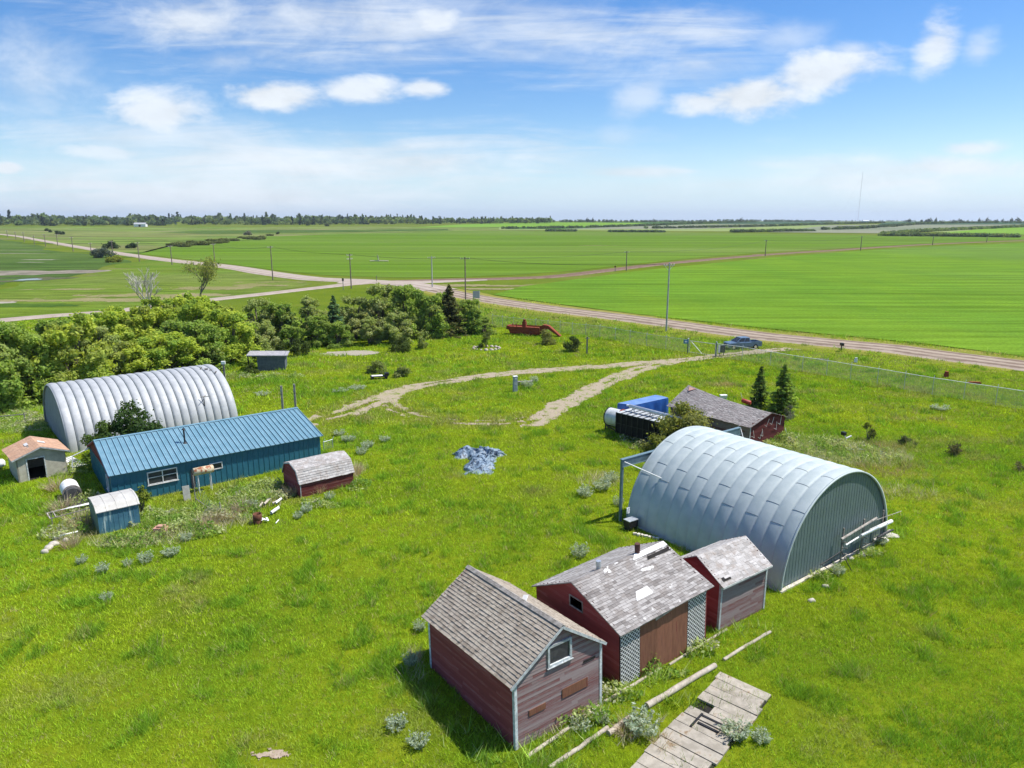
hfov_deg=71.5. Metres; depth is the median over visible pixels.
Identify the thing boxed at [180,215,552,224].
distant woods
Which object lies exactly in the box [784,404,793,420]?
shrub
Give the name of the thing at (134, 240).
dark grass
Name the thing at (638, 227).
field
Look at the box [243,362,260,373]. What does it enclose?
shrub
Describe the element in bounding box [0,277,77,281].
reed bank
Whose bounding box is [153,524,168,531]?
brick pile
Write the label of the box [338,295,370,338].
tree
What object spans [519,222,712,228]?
field
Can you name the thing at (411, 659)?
sagebrush
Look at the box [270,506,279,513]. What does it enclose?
pipe piece
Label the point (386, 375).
flat cart
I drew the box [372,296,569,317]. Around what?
meadow grass
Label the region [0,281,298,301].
dry grass
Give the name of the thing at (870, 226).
tree strip
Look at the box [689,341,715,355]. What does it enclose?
farm gate
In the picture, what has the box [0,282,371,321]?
gravel road
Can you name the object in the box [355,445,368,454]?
sagebrush
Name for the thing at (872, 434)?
shrub
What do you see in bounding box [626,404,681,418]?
auger tube
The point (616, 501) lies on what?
sagebrush
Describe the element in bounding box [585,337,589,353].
wooden post
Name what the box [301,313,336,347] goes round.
tree
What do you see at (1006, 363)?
gravel road
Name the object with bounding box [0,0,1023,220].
sky
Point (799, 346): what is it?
verge
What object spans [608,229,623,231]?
tree strip
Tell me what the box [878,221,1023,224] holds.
field
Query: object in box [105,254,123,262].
shrub
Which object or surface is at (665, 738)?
dry brush
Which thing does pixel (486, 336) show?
shrub
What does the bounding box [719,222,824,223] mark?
field
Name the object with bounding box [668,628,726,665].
log
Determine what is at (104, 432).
shrub
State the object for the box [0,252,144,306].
dark grass
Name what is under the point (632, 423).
grain dryer trailer
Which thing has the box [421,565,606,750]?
red granary
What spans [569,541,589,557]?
sagebrush
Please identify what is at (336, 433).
sagebrush
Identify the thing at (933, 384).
chain link fence
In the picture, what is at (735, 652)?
log
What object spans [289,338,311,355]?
shrub
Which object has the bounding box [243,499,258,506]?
sagebrush
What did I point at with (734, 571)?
red granary
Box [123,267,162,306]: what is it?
tree
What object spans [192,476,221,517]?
wire panel
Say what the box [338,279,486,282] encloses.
gravel road
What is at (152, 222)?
distant woods
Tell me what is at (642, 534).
rubble
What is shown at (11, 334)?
tree
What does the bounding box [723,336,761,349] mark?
pickup truck
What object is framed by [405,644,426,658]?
dry brush
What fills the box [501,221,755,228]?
tree strip
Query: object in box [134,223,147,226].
farm building
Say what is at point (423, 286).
gravel road
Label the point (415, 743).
sagebrush
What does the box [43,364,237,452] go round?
quonset hut
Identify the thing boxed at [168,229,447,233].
marsh strip
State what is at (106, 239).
dry grass
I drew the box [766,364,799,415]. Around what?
spruce tree
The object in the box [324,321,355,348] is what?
tree
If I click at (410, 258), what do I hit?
power lines
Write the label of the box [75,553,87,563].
sagebrush
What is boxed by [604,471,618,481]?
sagebrush
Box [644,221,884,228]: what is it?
tree strip
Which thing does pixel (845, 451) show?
dry weeds
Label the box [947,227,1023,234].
field
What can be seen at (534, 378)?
sagebrush
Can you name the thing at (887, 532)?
pipe
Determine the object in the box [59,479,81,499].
culvert tank
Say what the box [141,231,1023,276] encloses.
crop field
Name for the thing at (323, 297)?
ground
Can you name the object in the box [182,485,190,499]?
leaning board
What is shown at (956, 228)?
tree strip
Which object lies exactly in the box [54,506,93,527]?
dry brush
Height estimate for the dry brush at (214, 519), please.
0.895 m
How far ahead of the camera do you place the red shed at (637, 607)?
32.84 m
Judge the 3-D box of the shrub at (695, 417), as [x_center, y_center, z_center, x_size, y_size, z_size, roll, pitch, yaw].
[15.325,3.912,62.648,6.033,4.578,5.932,0,13,0]
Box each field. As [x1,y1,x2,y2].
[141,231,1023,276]
[412,222,639,227]
[493,243,1023,355]
[499,225,1017,231]
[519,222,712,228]
[575,224,768,228]
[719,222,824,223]
[789,224,1019,232]
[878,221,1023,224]
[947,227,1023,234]
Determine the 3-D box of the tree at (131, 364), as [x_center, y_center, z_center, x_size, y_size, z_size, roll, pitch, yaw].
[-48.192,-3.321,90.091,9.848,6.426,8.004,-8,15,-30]
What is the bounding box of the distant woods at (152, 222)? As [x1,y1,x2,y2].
[103,217,176,225]
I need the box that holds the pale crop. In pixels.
[569,245,795,254]
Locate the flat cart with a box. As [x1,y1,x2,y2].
[370,372,388,379]
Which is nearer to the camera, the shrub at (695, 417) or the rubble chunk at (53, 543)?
the rubble chunk at (53, 543)
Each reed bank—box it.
[0,270,111,275]
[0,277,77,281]
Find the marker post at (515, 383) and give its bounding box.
[513,375,517,391]
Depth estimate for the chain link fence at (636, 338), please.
124.41 m
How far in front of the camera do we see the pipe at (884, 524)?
44.56 m
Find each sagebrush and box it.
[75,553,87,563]
[93,561,109,573]
[98,591,113,601]
[121,558,133,566]
[136,549,153,563]
[160,544,180,556]
[178,531,192,541]
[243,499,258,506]
[255,391,269,395]
[293,510,303,518]
[300,502,312,512]
[324,491,335,499]
[334,429,344,435]
[340,433,355,441]
[348,384,365,389]
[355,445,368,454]
[361,439,374,448]
[379,435,390,441]
[385,712,407,733]
[400,649,417,666]
[405,729,430,749]
[412,618,426,631]
[520,379,532,387]
[530,375,538,381]
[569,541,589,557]
[569,714,591,732]
[575,483,593,497]
[591,476,611,490]
[591,709,609,723]
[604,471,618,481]
[612,496,624,505]
[623,702,663,737]
[716,712,754,742]
[750,725,772,745]
[830,562,844,575]
[875,534,889,544]
[930,404,949,410]
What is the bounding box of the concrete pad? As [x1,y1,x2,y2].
[323,350,386,355]
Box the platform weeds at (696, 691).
[644,672,771,767]
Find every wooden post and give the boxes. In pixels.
[221,361,225,378]
[280,386,283,408]
[293,384,296,406]
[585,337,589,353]
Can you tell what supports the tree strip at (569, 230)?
on the crop field at (526, 248)
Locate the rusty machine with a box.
[506,319,560,336]
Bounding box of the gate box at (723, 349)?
[718,345,724,354]
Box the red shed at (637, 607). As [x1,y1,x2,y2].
[531,541,713,686]
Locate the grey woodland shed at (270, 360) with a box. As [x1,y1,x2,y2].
[246,351,288,370]
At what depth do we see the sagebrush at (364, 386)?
86.52 m
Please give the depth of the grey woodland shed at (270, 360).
97.22 m
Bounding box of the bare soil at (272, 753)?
[251,748,289,759]
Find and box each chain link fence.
[492,315,688,351]
[716,342,1023,408]
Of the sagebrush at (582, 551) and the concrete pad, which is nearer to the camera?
the sagebrush at (582, 551)
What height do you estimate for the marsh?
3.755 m
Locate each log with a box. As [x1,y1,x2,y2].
[527,704,599,756]
[548,725,608,767]
[603,667,661,701]
[606,715,628,735]
[644,663,716,708]
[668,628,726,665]
[722,630,770,660]
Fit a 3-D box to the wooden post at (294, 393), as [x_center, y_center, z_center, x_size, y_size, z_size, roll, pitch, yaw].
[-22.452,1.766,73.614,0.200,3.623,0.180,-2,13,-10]
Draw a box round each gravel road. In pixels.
[0,234,454,290]
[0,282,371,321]
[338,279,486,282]
[426,289,1023,370]
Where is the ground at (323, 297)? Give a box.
[0,221,1023,409]
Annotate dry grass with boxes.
[0,234,184,245]
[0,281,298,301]
[397,284,527,289]
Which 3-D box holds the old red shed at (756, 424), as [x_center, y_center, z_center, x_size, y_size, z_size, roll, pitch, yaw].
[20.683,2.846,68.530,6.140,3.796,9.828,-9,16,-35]
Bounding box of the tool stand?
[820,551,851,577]
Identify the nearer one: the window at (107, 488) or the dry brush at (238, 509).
the dry brush at (238, 509)
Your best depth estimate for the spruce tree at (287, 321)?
114.85 m
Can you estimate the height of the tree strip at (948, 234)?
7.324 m
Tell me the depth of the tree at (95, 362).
80.73 m
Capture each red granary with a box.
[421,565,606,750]
[681,536,772,631]
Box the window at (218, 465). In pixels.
[209,461,222,469]
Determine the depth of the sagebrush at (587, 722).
28.55 m
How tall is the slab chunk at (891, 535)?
0.291 m
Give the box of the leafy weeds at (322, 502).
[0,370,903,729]
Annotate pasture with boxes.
[0,227,540,251]
[0,260,312,317]
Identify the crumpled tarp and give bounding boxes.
[451,445,505,474]
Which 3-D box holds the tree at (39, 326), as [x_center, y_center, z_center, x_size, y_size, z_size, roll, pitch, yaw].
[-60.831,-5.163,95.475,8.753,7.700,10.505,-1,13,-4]
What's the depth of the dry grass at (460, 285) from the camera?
224.38 m
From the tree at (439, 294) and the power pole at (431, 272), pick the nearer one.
the tree at (439, 294)
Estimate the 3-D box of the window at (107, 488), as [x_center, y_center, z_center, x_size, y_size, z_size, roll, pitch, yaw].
[-29.658,7.242,52.118,0.125,1.135,0.900,-10,16,-37]
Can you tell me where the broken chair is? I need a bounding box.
[841,431,851,440]
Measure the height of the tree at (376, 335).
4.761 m
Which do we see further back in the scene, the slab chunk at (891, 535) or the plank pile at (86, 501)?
the plank pile at (86, 501)
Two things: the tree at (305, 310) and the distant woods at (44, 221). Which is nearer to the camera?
the tree at (305, 310)
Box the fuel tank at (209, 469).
[192,465,213,491]
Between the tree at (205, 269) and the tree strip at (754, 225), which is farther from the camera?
the tree strip at (754, 225)
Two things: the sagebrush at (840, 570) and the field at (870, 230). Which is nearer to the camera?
the sagebrush at (840, 570)
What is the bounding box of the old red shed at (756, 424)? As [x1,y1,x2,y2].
[667,385,786,441]
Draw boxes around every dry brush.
[37,475,76,491]
[44,493,83,513]
[52,531,82,549]
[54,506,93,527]
[197,511,221,527]
[211,503,241,520]
[228,493,257,511]
[284,482,296,496]
[352,460,365,476]
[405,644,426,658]
[608,709,648,738]
[644,726,683,750]
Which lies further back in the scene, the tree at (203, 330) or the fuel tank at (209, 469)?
the tree at (203, 330)
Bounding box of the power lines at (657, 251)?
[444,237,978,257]
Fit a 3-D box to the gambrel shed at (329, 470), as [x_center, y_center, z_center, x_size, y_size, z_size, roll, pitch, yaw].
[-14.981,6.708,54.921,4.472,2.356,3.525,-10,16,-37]
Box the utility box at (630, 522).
[623,516,638,531]
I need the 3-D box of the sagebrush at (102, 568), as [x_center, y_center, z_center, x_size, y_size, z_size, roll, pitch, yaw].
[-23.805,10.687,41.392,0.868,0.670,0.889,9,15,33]
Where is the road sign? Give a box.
[473,291,479,297]
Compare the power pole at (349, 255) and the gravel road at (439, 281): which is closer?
the power pole at (349, 255)
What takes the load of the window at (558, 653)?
in the red granary at (515, 663)
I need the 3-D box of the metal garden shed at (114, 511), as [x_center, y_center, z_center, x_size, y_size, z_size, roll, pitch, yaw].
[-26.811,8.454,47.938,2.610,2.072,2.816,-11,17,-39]
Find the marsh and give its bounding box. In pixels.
[0,239,130,284]
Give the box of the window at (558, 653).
[547,636,573,669]
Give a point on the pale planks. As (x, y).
(69, 458)
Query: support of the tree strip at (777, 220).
on the ground at (323, 297)
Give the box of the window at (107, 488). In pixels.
[105,474,109,491]
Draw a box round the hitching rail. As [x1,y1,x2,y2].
[0,413,25,419]
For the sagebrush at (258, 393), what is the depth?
83.50 m
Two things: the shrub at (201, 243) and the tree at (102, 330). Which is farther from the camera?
the shrub at (201, 243)
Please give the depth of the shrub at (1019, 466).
58.05 m
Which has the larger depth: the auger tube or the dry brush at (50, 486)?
the auger tube
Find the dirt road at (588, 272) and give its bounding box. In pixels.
[390,240,1023,280]
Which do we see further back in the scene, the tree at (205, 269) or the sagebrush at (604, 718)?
the tree at (205, 269)
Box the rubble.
[633,532,658,539]
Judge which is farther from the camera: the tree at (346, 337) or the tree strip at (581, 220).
the tree strip at (581, 220)
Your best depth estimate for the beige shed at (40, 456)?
56.95 m
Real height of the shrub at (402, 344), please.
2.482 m
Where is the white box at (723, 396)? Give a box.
[719,394,727,398]
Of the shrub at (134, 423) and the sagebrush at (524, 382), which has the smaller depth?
the shrub at (134, 423)
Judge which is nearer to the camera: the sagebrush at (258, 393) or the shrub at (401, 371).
the sagebrush at (258, 393)
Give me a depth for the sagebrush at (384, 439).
65.92 m
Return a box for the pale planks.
[66,456,86,466]
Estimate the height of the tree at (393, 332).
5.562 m
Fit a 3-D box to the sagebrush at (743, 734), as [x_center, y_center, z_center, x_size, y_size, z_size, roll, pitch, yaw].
[8.873,13.696,28.179,1.463,0.742,1.336,0,13,0]
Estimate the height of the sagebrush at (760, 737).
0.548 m
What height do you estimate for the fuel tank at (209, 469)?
1.956 m
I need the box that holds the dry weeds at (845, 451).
[41,433,936,758]
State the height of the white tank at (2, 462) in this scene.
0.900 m
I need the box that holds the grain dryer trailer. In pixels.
[603,407,684,445]
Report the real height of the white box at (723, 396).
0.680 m
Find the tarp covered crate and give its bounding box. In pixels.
[617,395,667,413]
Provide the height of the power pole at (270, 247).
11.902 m
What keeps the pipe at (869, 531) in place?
attached to the quonset hut at (790, 514)
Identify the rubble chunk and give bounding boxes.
[40,549,48,553]
[44,544,53,549]
[48,541,59,545]
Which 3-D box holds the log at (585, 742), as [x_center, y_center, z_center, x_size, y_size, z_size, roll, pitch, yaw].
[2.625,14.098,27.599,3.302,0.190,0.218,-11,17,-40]
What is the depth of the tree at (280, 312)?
114.75 m
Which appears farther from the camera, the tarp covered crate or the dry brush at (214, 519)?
the tarp covered crate
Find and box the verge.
[424,287,1023,373]
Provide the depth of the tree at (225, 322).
100.25 m
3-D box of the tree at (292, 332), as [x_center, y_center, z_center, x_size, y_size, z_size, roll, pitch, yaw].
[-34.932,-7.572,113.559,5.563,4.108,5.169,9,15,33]
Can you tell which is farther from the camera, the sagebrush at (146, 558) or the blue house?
the blue house
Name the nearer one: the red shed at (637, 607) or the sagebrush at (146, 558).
the red shed at (637, 607)
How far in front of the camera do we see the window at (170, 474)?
52.90 m
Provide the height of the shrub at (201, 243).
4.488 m
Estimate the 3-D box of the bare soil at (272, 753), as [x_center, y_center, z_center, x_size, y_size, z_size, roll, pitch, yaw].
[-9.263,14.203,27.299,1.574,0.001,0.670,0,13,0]
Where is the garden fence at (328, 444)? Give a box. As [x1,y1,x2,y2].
[323,436,333,448]
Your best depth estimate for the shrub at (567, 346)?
111.06 m
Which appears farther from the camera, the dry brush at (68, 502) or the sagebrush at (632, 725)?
the dry brush at (68, 502)
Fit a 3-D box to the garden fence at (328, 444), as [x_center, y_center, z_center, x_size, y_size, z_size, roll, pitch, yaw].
[-16.439,5.315,63.803,0.088,1.092,1.223,11,17,39]
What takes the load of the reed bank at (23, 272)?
on the marsh
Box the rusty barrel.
[253,512,261,524]
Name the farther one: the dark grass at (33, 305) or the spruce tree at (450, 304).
the dark grass at (33, 305)
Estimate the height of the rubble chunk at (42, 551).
0.374 m
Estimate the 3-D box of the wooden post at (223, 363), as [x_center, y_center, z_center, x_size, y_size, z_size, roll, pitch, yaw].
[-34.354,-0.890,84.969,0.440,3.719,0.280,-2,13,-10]
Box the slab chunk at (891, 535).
[887,532,899,537]
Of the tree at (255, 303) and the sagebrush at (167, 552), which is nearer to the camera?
the sagebrush at (167, 552)
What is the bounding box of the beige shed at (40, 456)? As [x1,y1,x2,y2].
[1,436,69,482]
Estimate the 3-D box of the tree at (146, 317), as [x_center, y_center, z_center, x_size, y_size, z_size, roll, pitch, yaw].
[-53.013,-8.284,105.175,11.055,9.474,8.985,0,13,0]
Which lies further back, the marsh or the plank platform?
the marsh
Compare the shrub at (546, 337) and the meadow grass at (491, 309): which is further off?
the meadow grass at (491, 309)
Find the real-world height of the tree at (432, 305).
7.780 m
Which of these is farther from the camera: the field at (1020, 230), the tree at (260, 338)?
the field at (1020, 230)
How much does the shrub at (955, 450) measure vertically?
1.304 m
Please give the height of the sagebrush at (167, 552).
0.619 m
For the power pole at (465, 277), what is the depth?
180.93 m
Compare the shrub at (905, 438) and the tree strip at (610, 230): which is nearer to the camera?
the shrub at (905, 438)
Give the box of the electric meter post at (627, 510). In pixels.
[626,507,629,517]
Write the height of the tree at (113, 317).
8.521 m
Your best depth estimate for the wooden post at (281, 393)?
72.95 m
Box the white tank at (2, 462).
[0,459,5,468]
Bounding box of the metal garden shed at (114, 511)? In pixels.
[87,488,140,533]
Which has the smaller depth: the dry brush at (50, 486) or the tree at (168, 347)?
the dry brush at (50, 486)
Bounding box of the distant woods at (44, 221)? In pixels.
[0,215,174,225]
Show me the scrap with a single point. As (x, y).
(946, 373)
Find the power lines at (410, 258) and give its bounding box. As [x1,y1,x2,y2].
[148,243,659,264]
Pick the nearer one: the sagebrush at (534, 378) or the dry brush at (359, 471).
the dry brush at (359, 471)
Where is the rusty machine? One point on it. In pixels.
(525, 328)
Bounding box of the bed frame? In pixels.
[47,502,89,523]
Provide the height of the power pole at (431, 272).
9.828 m
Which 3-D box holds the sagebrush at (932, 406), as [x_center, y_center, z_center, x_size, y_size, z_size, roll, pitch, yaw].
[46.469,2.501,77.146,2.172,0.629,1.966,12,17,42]
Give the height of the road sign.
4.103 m
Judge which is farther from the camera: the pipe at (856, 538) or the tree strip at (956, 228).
the tree strip at (956, 228)
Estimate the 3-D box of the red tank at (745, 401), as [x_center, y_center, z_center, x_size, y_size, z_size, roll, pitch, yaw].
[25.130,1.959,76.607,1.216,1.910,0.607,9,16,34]
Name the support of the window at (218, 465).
in the blue house
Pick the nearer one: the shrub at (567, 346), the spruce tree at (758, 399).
the spruce tree at (758, 399)
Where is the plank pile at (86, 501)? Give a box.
[66,499,88,510]
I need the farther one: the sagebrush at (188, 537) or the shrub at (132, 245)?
the shrub at (132, 245)
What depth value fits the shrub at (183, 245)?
552.85 m
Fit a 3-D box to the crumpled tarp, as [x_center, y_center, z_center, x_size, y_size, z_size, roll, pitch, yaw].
[-2.860,6.276,60.250,4.938,0.771,6.137,0,13,-2]
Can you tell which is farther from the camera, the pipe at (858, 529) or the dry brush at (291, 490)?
the dry brush at (291, 490)
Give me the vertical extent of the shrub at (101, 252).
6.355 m
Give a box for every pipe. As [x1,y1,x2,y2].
[840,517,877,540]
[845,536,859,545]
[859,526,879,536]
[869,519,892,529]
[872,529,890,541]
[877,529,893,537]
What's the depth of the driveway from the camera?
87.37 m
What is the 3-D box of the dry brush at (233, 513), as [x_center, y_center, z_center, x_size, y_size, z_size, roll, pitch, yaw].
[-19.532,8.839,48.725,2.214,1.006,2.131,2,13,9]
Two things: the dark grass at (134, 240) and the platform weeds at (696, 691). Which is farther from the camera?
the dark grass at (134, 240)
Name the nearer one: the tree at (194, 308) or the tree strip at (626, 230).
the tree at (194, 308)
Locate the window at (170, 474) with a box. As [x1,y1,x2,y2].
[147,467,177,485]
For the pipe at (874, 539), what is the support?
attached to the quonset hut at (790, 514)
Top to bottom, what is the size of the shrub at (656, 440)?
2.471 m
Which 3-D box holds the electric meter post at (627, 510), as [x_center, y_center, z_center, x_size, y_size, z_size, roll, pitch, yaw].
[7.724,8.900,47.612,0.240,1.350,0.160,-9,16,-35]
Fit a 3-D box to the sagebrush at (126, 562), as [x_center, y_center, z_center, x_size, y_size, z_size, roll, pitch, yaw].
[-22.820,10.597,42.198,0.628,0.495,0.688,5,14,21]
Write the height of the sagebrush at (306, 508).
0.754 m
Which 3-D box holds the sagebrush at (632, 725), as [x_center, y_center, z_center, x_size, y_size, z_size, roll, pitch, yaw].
[5.209,13.479,28.366,1.512,1.069,1.671,7,15,27]
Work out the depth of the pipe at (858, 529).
42.79 m
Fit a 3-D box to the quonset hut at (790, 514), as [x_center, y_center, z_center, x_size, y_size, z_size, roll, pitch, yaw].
[16.173,6.906,46.720,12.830,5.835,12.754,-9,16,-35]
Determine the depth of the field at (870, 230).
1283.76 m
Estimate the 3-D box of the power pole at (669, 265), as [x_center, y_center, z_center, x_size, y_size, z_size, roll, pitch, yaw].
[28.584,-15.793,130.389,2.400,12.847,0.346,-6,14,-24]
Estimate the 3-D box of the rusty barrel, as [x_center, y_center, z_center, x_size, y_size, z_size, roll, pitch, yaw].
[-17.223,9.107,48.118,0.600,0.720,0.591,0,13,0]
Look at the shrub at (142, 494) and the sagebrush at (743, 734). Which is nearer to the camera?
the sagebrush at (743, 734)
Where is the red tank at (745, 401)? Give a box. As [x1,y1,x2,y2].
[741,395,750,406]
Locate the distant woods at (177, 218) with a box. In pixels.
[0,210,351,221]
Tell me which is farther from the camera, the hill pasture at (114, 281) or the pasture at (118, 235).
the pasture at (118, 235)
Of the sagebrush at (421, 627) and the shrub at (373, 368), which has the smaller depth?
the sagebrush at (421, 627)
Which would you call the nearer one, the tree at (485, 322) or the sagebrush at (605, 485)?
the sagebrush at (605, 485)
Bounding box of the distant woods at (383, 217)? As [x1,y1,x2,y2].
[350,214,419,219]
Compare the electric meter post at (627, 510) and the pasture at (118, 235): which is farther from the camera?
the pasture at (118, 235)
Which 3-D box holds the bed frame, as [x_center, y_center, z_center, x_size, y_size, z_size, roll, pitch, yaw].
[-29.694,8.867,48.370,3.191,1.075,0.846,-10,16,-37]
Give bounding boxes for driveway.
[308,347,800,425]
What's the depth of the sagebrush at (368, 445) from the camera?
64.06 m
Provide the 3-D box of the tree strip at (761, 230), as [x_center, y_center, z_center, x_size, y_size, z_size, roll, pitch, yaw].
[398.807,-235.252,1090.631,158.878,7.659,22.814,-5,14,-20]
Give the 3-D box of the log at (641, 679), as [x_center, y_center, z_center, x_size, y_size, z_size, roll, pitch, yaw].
[5.370,13.256,31.367,3.678,0.143,0.177,-10,16,-38]
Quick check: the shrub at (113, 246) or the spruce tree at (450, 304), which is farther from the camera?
the shrub at (113, 246)
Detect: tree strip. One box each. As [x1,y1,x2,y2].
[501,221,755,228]
[542,219,714,222]
[545,229,577,231]
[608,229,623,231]
[624,229,665,231]
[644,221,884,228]
[717,219,1021,221]
[729,228,815,232]
[821,221,1023,229]
[877,232,1021,236]
[880,224,1023,232]
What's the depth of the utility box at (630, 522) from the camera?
46.97 m
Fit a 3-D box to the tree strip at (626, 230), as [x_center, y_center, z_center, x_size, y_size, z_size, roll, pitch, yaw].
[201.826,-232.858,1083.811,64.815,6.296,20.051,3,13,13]
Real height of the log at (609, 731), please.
0.250 m
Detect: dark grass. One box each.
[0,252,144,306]
[18,236,250,243]
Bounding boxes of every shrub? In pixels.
[79,420,116,463]
[90,247,118,257]
[101,240,120,248]
[103,399,164,435]
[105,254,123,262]
[125,242,136,247]
[135,485,151,511]
[178,243,190,246]
[193,241,210,244]
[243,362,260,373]
[275,341,287,350]
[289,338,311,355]
[364,360,389,374]
[388,336,411,351]
[392,365,411,378]
[417,336,427,348]
[478,331,491,347]
[540,329,556,344]
[563,336,581,351]
[640,432,665,451]
[652,400,717,437]
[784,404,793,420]
[862,422,877,439]
[898,435,917,444]
[945,443,962,455]
[1015,461,1023,471]
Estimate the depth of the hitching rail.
71.30 m
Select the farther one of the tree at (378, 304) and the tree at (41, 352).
the tree at (378, 304)
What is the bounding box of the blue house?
[72,407,322,496]
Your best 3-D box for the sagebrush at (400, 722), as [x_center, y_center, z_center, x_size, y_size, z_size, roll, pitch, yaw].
[-4.669,13.637,28.630,1.003,0.629,0.907,0,13,0]
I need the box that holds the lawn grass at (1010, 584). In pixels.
[0,314,1023,767]
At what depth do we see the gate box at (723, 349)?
107.06 m
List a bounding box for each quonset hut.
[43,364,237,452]
[618,426,887,593]
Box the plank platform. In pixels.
[631,672,771,767]
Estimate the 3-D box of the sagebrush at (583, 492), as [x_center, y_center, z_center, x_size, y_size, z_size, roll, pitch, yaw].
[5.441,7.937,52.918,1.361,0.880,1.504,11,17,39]
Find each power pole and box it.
[267,246,272,279]
[346,253,351,288]
[431,256,432,286]
[460,257,469,298]
[663,262,674,330]
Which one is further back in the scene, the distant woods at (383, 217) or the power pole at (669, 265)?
the distant woods at (383, 217)
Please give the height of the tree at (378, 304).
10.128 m
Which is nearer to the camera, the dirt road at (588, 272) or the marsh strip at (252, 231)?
the dirt road at (588, 272)
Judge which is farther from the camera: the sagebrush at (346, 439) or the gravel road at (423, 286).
the gravel road at (423, 286)
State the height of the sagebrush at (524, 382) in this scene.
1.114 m
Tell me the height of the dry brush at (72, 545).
0.895 m
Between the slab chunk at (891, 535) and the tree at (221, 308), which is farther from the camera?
the tree at (221, 308)
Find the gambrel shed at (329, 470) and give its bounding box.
[282,451,354,496]
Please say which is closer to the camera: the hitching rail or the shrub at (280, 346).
the hitching rail
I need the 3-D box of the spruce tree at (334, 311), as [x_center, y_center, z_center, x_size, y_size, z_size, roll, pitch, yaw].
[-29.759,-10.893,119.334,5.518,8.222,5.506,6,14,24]
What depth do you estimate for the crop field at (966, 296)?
199.49 m
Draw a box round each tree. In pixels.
[0,319,52,412]
[2,331,57,404]
[25,311,117,382]
[31,317,90,377]
[66,325,129,377]
[72,305,155,350]
[109,295,174,348]
[110,332,172,374]
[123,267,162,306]
[133,329,205,371]
[148,319,195,359]
[158,291,214,342]
[172,319,235,371]
[180,255,221,296]
[196,307,268,365]
[210,299,244,342]
[242,297,277,343]
[245,319,279,350]
[253,302,277,325]
[257,301,309,347]
[279,324,305,349]
[283,307,303,343]
[297,294,331,340]
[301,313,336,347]
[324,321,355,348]
[326,295,347,339]
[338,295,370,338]
[352,282,404,339]
[353,316,389,343]
[379,311,413,343]
[383,284,428,338]
[406,294,457,338]
[426,291,459,331]
[432,284,470,338]
[458,298,483,334]
[471,316,497,334]
[747,366,770,408]
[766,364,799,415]
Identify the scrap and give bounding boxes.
[943,371,948,377]

